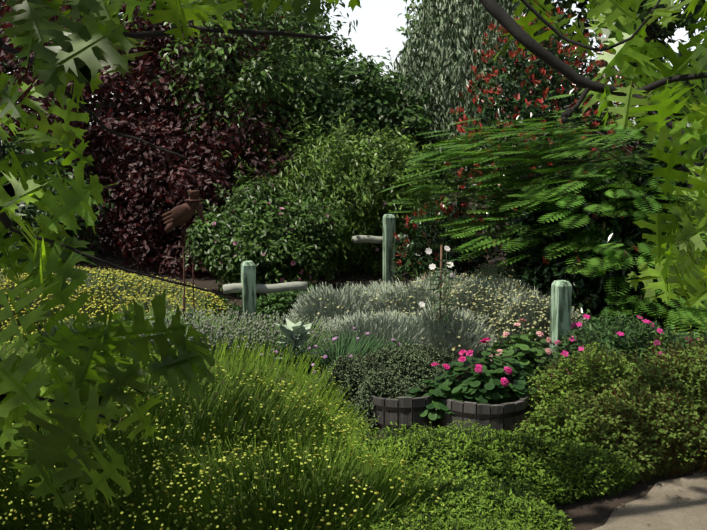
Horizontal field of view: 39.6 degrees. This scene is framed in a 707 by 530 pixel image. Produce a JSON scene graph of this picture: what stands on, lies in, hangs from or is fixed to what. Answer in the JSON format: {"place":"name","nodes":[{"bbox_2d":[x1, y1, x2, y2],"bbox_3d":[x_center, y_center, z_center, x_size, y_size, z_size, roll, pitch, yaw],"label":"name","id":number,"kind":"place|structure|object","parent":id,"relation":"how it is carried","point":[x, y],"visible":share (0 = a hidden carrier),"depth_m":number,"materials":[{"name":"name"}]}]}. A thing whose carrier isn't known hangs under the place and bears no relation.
{"place":"outdoors","nodes":[
{"label":"outdoors","id":0,"kind":"place"},
{"bbox_2d":[1,126,706,529],"bbox_3d":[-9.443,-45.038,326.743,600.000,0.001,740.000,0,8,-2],"label":"ground","id":1,"kind":"structure","parent":0,"point":[581,514],"depth_m":12.48,"materials":[{"name":"soil"}]},
{"bbox_2d":[0,323,75,382],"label":"shrub","id":2,"kind":"object","parent":1,"relation":"on","point":[21,354],"visible":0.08,"depth_m":6.74,"materials":[{"name":"green plant"}]},
{"bbox_2d":[0,128,114,277],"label":"dark bush","id":3,"kind":"object","parent":1,"relation":"on","point":[30,210],"visible":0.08,"depth_m":12.22,"materials":[{"name":"green plant"}]},
{"bbox_2d":[24,313,152,367],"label":"shrub","id":4,"kind":"object","parent":1,"relation":"on","point":[72,329],"visible":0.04,"depth_m":8.22,"materials":[{"name":"green plant"}]},
{"bbox_2d":[0,0,188,163],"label":"tree","id":5,"kind":"object","parent":1,"relation":"on","point":[11,68],"visible":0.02,"depth_m":45.17,"materials":[{"name":"green plant"}]},
{"bbox_2d":[0,266,230,343],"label":"yellow flowering shrub","id":6,"kind":"object","parent":1,"relation":"on","point":[117,288],"visible":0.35,"depth_m":9.46,"materials":[{"name":"yellow plant"}]},
{"bbox_2d":[0,0,292,261],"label":"purple plum tree","id":7,"kind":"object","parent":1,"relation":"on","point":[122,117],"visible":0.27,"depth_m":13.62,"materials":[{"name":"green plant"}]},
{"bbox_2d":[112,292,210,320],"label":"yellow flowering shrub","id":8,"kind":"object","parent":1,"relation":"on","point":[169,305],"visible":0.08,"depth_m":9.10,"materials":[{"name":"yellow plant"}]},
{"bbox_2d":[125,310,234,364],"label":"shrub","id":9,"kind":"object","parent":1,"relation":"on","point":[133,360],"visible":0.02,"depth_m":8.23,"materials":[{"name":"green plant"}]},
{"bbox_2d":[159,190,203,322],"bbox_3d":[-1.413,0.201,8.133,0.377,1.633,0.150,0,8,-2],"label":"bird sculpture","id":10,"kind":"object","parent":1,"relation":"on","point":[176,216],"visible":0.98,"depth_m":8.02,"materials":[{"name":"brown metal"}]},
{"bbox_2d":[0,335,380,529],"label":"flowering shrub","id":11,"kind":"object","parent":1,"relation":"on","point":[251,396],"visible":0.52,"depth_m":5.23,"materials":[{"name":"green plant"}]},
{"bbox_2d":[122,307,283,377],"bbox_3d":[-1.203,0.686,7.805,1.350,0.644,1.205,0,8,-2],"label":"lavender plant","id":12,"kind":"object","parent":1,"relation":"on","point":[206,323],"visible":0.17,"depth_m":7.77,"materials":[{"name":"plant"}]},
{"bbox_2d":[102,94,312,278],"bbox_3d":[-1.934,-0.858,13.552,3.125,2.920,2.526,0,8,-2],"label":"shrub","id":13,"kind":"object","parent":1,"relation":"on","point":[214,165],"visible":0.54,"depth_m":13.03,"materials":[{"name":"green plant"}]},
{"bbox_2d":[118,0,325,198],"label":"tall green tree","id":14,"kind":"object","parent":1,"relation":"on","point":[172,35],"visible":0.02,"depth_m":21.75,"materials":[{"name":"green plant"}]},
{"bbox_2d":[144,0,340,186],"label":"birch tree","id":15,"kind":"object","parent":1,"relation":"on","point":[254,90],"visible":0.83,"depth_m":13.16,"materials":[{"name":"green plant"}]},
{"bbox_2d":[153,39,352,166],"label":"tree","id":16,"kind":"object","parent":1,"relation":"on","point":[179,114],"depth_m":44.51,"materials":[{"name":"green plant"}]},
{"bbox_2d":[184,310,340,372],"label":"lavender plant","id":17,"kind":"object","parent":1,"relation":"on","point":[264,340],"visible":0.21,"depth_m":7.49,"materials":[{"name":"plant"}]},
{"bbox_2d":[223,261,307,323],"bbox_3d":[-0.857,0.349,9.671,0.845,0.800,0.152,-3,9,-19],"label":"fence post","id":18,"kind":"object","parent":1,"relation":"on","point":[248,288],"visible":0.88,"depth_m":9.55,"materials":[{"name":"green paint"}]},
{"bbox_2d":[176,0,357,114],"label":"tall green tree","id":19,"kind":"object","parent":1,"relation":"on","point":[304,6],"visible":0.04,"depth_m":18.87,"materials":[{"name":"green plant"}]},
{"bbox_2d":[180,162,354,299],"bbox_3d":[-1.008,-0.329,11.586,2.108,1.742,1.934,0,8,-2],"label":"rose bush","id":20,"kind":"object","parent":1,"relation":"on","point":[259,229],"visible":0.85,"depth_m":11.51,"materials":[{"name":"green plant"}]},
{"bbox_2d":[89,423,480,529],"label":"flowering shrub","id":21,"kind":"object","parent":1,"relation":"on","point":[360,490],"visible":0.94,"depth_m":4.64,"materials":[{"name":"green plant"}]},
{"bbox_2d":[204,0,370,198],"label":"dark tree","id":22,"kind":"object","parent":1,"relation":"on","point":[336,48],"visible":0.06,"depth_m":15.83,"materials":[{"name":"green plant"}]},
{"bbox_2d":[272,316,319,366],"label":"sage plant","id":23,"kind":"object","parent":1,"relation":"on","point":[293,332],"visible":0.69,"depth_m":7.18,"materials":[{"name":"green plant"}]},
{"bbox_2d":[264,323,327,356],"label":"shrub","id":24,"kind":"object","parent":1,"relation":"on","point":[310,335],"visible":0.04,"depth_m":8.74,"materials":[{"name":"green plant"}]},
{"bbox_2d":[221,107,397,279],"bbox_3d":[-0.526,-0.876,12.934,2.315,2.388,2.006,-7,10,-38],"label":"willow leaf shrub","id":25,"kind":"object","parent":1,"relation":"on","point":[320,172],"visible":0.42,"depth_m":12.70,"materials":[{"name":"green plant"}]},
{"bbox_2d":[254,327,412,382],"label":"flowering plant","id":26,"kind":"object","parent":1,"relation":"on","point":[325,360],"visible":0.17,"depth_m":7.40,"materials":[{"name":"green plant"}]},
{"bbox_2d":[285,282,382,330],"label":"lavender bush","id":27,"kind":"object","parent":1,"relation":"on","point":[327,302],"visible":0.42,"depth_m":9.23,"materials":[{"name":"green plant"}]},
{"bbox_2d":[226,55,453,232],"bbox_3d":[-0.336,-1.674,15.403,3.784,3.177,3.480,0,8,-2],"label":"dark tree","id":28,"kind":"object","parent":1,"relation":"on","point":[374,101],"visible":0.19,"depth_m":14.66,"materials":[{"name":"green plant"}]},
{"bbox_2d":[307,350,378,425],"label":"thyme plant","id":29,"kind":"object","parent":1,"relation":"on","point":[343,370],"visible":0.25,"depth_m":6.65,"materials":[{"name":"green plant"}]},
{"bbox_2d":[0,0,706,511],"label":"oak tree","id":30,"kind":"object","parent":1,"relation":"on","point":[76,406],"visible":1,"depth_m":1.94,"materials":[{"name":"green plant"}]},
{"bbox_2d":[280,104,429,276],"bbox_3d":[0.024,-0.901,13.250,2.035,2.532,2.379,0,8,-2],"label":"shrub","id":31,"kind":"object","parent":1,"relation":"on","point":[377,150],"visible":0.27,"depth_m":13.05,"materials":[{"name":"green plant"}]},
{"bbox_2d":[338,281,400,297],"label":"lavender bush","id":32,"kind":"object","parent":1,"relation":"on","point":[380,286],"visible":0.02,"depth_m":9.78,"materials":[{"name":"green plant"}]},
{"bbox_2d":[313,307,437,360],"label":"lavender bush","id":33,"kind":"object","parent":1,"relation":"on","point":[386,323],"visible":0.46,"depth_m":8.41,"materials":[{"name":"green plant"}]},
{"bbox_2d":[352,214,407,288],"bbox_3d":[0.362,-0.112,12.067,0.727,1.030,0.261,-3,9,-22],"label":"fence post","id":34,"kind":"object","parent":1,"relation":"on","point":[387,239],"visible":0.79,"depth_m":11.97,"materials":[{"name":"green paint"}]},
{"bbox_2d":[346,358,417,429],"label":"thyme plant","id":35,"kind":"object","parent":1,"relation":"on","point":[382,387],"visible":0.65,"depth_m":6.53,"materials":[{"name":"green plant"}]},
{"bbox_2d":[358,388,436,437],"bbox_3d":[0.327,0.970,6.661,0.600,0.312,0.600,0,8,-2],"label":"barrel planter","id":36,"kind":"object","parent":1,"relation":"on","point":[403,410],"visible":0.31,"depth_m":6.38,"materials":[{"name":"grey wood"}]},
{"bbox_2d":[371,47,432,104],"bbox_3d":[1.057,-2.487,19.208,1.753,3.601,2.018,5,10,32],"label":"tree","id":37,"kind":"object","parent":1,"relation":"on","point":[392,69],"visible":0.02,"depth_m":18.90,"materials":[{"name":"green plant"}]},
{"bbox_2d":[359,276,451,318],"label":"lavender bush","id":38,"kind":"object","parent":1,"relation":"on","point":[403,300],"visible":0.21,"depth_m":9.19,"materials":[{"name":"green plant"}]},
{"bbox_2d":[356,130,468,267],"bbox_3d":[0.583,-0.884,14.018,2.019,2.077,1.953,0,8,-2],"label":"light shrub","id":39,"kind":"object","parent":1,"relation":"on","point":[424,201],"visible":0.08,"depth_m":13.68,"materials":[{"name":"green plant"}]},
{"bbox_2d":[418,246,455,322],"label":"white flower plant","id":40,"kind":"object","parent":1,"relation":"on","point":[432,266],"visible":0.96,"depth_m":8.51,"materials":[{"name":"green plant"}]},
{"bbox_2d":[349,506,529,529],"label":"thyme plant","id":41,"kind":"object","parent":1,"relation":"on","point":[456,525],"visible":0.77,"depth_m":4.44,"materials":[{"name":"green plant"}]},
{"bbox_2d":[356,461,524,529],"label":"thyme plant","id":42,"kind":"object","parent":1,"relation":"on","point":[447,495],"visible":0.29,"depth_m":4.72,"materials":[{"name":"green plant"}]},
{"bbox_2d":[427,245,459,329],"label":"bush","id":43,"kind":"object","parent":1,"relation":"on","point":[439,288],"visible":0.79,"depth_m":8.47,"materials":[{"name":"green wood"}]},
{"bbox_2d":[395,300,496,361],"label":"lavender bush","id":44,"kind":"object","parent":1,"relation":"on","point":[462,332],"visible":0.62,"depth_m":8.45,"materials":[{"name":"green plant"}]},
{"bbox_2d":[391,194,503,285],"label":"photinia bush","id":45,"kind":"object","parent":1,"relation":"on","point":[429,233],"visible":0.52,"depth_m":11.14,"materials":[{"name":"green plant"}]},
{"bbox_2d":[402,269,494,294],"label":"lavender bush","id":46,"kind":"object","parent":1,"relation":"on","point":[463,277],"visible":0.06,"depth_m":9.74,"materials":[{"name":"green plant"}]},
{"bbox_2d":[395,0,529,188],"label":"poplar tree","id":47,"kind":"object","parent":1,"relation":"on","point":[406,17],"depth_m":30.56,"materials":[{"name":"green plant"}]},
{"bbox_2d":[381,0,544,246],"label":"weeping tree","id":48,"kind":"object","parent":1,"relation":"on","point":[447,32],"visible":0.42,"depth_m":15.47,"materials":[{"name":"green plant"}]},
{"bbox_2d":[318,419,640,506],"bbox_3d":[0.594,1.092,5.456,2.005,0.468,1.068,0,8,-2],"label":"thyme plant","id":49,"kind":"object","parent":1,"relation":"on","point":[551,472],"visible":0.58,"depth_m":5.31,"materials":[{"name":"green plant"}]},
{"bbox_2d":[437,381,529,439],"bbox_3d":[0.856,0.990,6.527,0.620,0.313,0.620,0,8,-2],"label":"barrel planter","id":50,"kind":"object","parent":1,"relation":"on","point":[507,416],"visible":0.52,"depth_m":6.25,"materials":[{"name":"grey wood"}]},
{"bbox_2d":[406,362,468,419],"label":"trailing geranium","id":51,"kind":"object","parent":50,"relation":"on","point":[438,405],"visible":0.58,"depth_m":6.38,"materials":[{"name":"green plant"}]},
{"bbox_2d":[431,338,537,404],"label":"geranium plant","id":52,"kind":"object","parent":50,"relation":"on","point":[495,380],"visible":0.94,"depth_m":6.42,"materials":[{"name":"green plant"}]},
{"bbox_2d":[408,473,574,529],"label":"thyme plant","id":53,"kind":"object","parent":1,"relation":"on","point":[538,513],"visible":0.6,"depth_m":4.71,"materials":[{"name":"green plant"}]},
{"bbox_2d":[438,272,548,344],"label":"flowering shrub","id":54,"kind":"object","parent":1,"relation":"on","point":[475,296],"visible":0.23,"depth_m":9.18,"materials":[{"name":"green plant"}]},
{"bbox_2d":[471,257,538,287],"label":"shrub","id":55,"kind":"object","parent":1,"relation":"on","point":[493,269],"visible":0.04,"depth_m":9.97,"materials":[{"name":"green plant"}]},
{"bbox_2d":[487,319,563,387],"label":"geranium plant","id":56,"kind":"object","parent":1,"relation":"on","point":[527,353],"visible":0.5,"depth_m":7.41,"materials":[{"name":"green plant"}]},
{"bbox_2d":[483,0,579,179],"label":"poplar tree","id":57,"kind":"object","parent":1,"relation":"on","point":[545,10],"visible":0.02,"depth_m":33.84,"materials":[{"name":"green plant"}]},
{"bbox_2d":[444,0,633,268],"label":"photinia bush","id":58,"kind":"object","parent":1,"relation":"on","point":[525,85],"visible":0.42,"depth_m":12.66,"materials":[{"name":"green plant"}]},
{"bbox_2d":[482,285,598,351],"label":"flowering shrub","id":59,"kind":"object","parent":1,"relation":"on","point":[533,310],"visible":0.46,"depth_m":8.80,"materials":[{"name":"green plant"}]},
{"bbox_2d":[377,93,706,337],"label":"albizia tree","id":60,"kind":"object","parent":1,"relation":"on","point":[690,316],"visible":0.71,"depth_m":9.54,"materials":[{"name":"green plant"}]},
{"bbox_2d":[402,0,706,169],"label":"tree","id":61,"kind":"object","parent":1,"relation":"on","point":[653,30],"visible":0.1,"depth_m":43.84,"materials":[{"name":"green plant"}]},
{"bbox_2d":[549,280,571,354],"bbox_3d":[1.678,0.559,7.969,0.120,0.870,0.120,-3,9,-19],"label":"fence post","id":62,"kind":"object","parent":1,"relation":"on","point":[561,306],"visible":0.55,"depth_m":7.89,"materials":[{"name":"green paint"}]},
{"bbox_2d":[511,395,618,478],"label":"shrub","id":63,"kind":"object","parent":1,"relation":"on","point":[552,426],"visible":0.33,"depth_m":5.69,"materials":[{"name":"green plant"}]},
{"bbox_2d":[525,340,667,421],"bbox_3d":[1.578,0.898,6.510,1.176,0.854,1.117,0,8,-2],"label":"shrub","id":64,"kind":"object","parent":1,"relation":"on","point":[583,374],"visible":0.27,"depth_m":6.29,"materials":[{"name":"green plant"}]},
{"bbox_2d":[491,153,705,335],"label":"dark bush","id":65,"kind":"object","parent":1,"relation":"on","point":[537,271],"visible":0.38,"depth_m":9.34,"materials":[{"name":"green plant"}]},
{"bbox_2d":[571,309,653,344],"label":"campion plant","id":66,"kind":"object","parent":1,"relation":"on","point":[629,323],"visible":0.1,"depth_m":8.01,"materials":[{"name":"green plant"}]},
{"bbox_2d":[542,312,701,376],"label":"campion plant","id":67,"kind":"object","parent":1,"relation":"on","point":[568,344],"visible":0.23,"depth_m":7.32,"materials":[{"name":"green plant"}]},
{"bbox_2d":[538,378,706,484],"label":"shrub","id":68,"kind":"object","parent":1,"relation":"on","point":[664,439],"visible":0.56,"depth_m":5.67,"materials":[{"name":"green plant"}]},
{"bbox_2d":[542,194,706,341],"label":"photinia bush","id":69,"kind":"object","parent":1,"relation":"on","point":[600,298],"visible":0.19,"depth_m":9.02,"materials":[{"name":"green plant"}]},
{"bbox_2d":[597,335,706,433],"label":"shrub","id":70,"kind":"object","parent":1,"relation":"on","point":[691,381],"visible":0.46,"depth_m":6.14,"materials":[{"name":"green plant"}]},
{"bbox_2d":[621,326,706,372],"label":"shrub","id":71,"kind":"object","parent":1,"relation":"on","point":[684,345],"visible":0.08,"depth_m":7.14,"materials":[{"name":"green plant"}]},
{"bbox_2d":[642,319,706,371],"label":"shrub","id":72,"kind":"object","parent":1,"relation":"on","point":[693,343],"visible":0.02,"depth_m":7.02,"materials":[{"name":"green plant"}]},
{"bbox_2d":[7,0,706,125],"label":"sky","id":73,"kind":"structure","parent":0,"point":[378,21],"materials":[{"name":"white"}]},
{"bbox_2d":[352,341,462,395],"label":"thyme plant","id":74,"kind":"object","parent":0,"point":[415,368],"visible":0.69,"depth_m":6.75,"materials":[{"name":"green plant"}]},
{"bbox_2d":[592,464,706,529],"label":"sand path","id":75,"kind":"structure","parent":0,"point":[677,504],"depth_m":5.20,"materials":[{"name":"beige sand"}]},
{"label":"mulch ground","id":76,"kind":"structure","parent":0,"visible":0},
{"bbox_2d":[195,294,241,326],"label":"shrub","id":77,"kind":"object","parent":76,"relation":"on","point":[235,307],"visible":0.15,"depth_m":9.67,"materials":[{"name":"green plant"}]},
{"bbox_2d":[256,284,325,325],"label":"shrub","id":78,"kind":"object","parent":76,"relation":"on","point":[281,303],"visible":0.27,"depth_m":9.92,"materials":[{"name":"green plant"}]}
]}

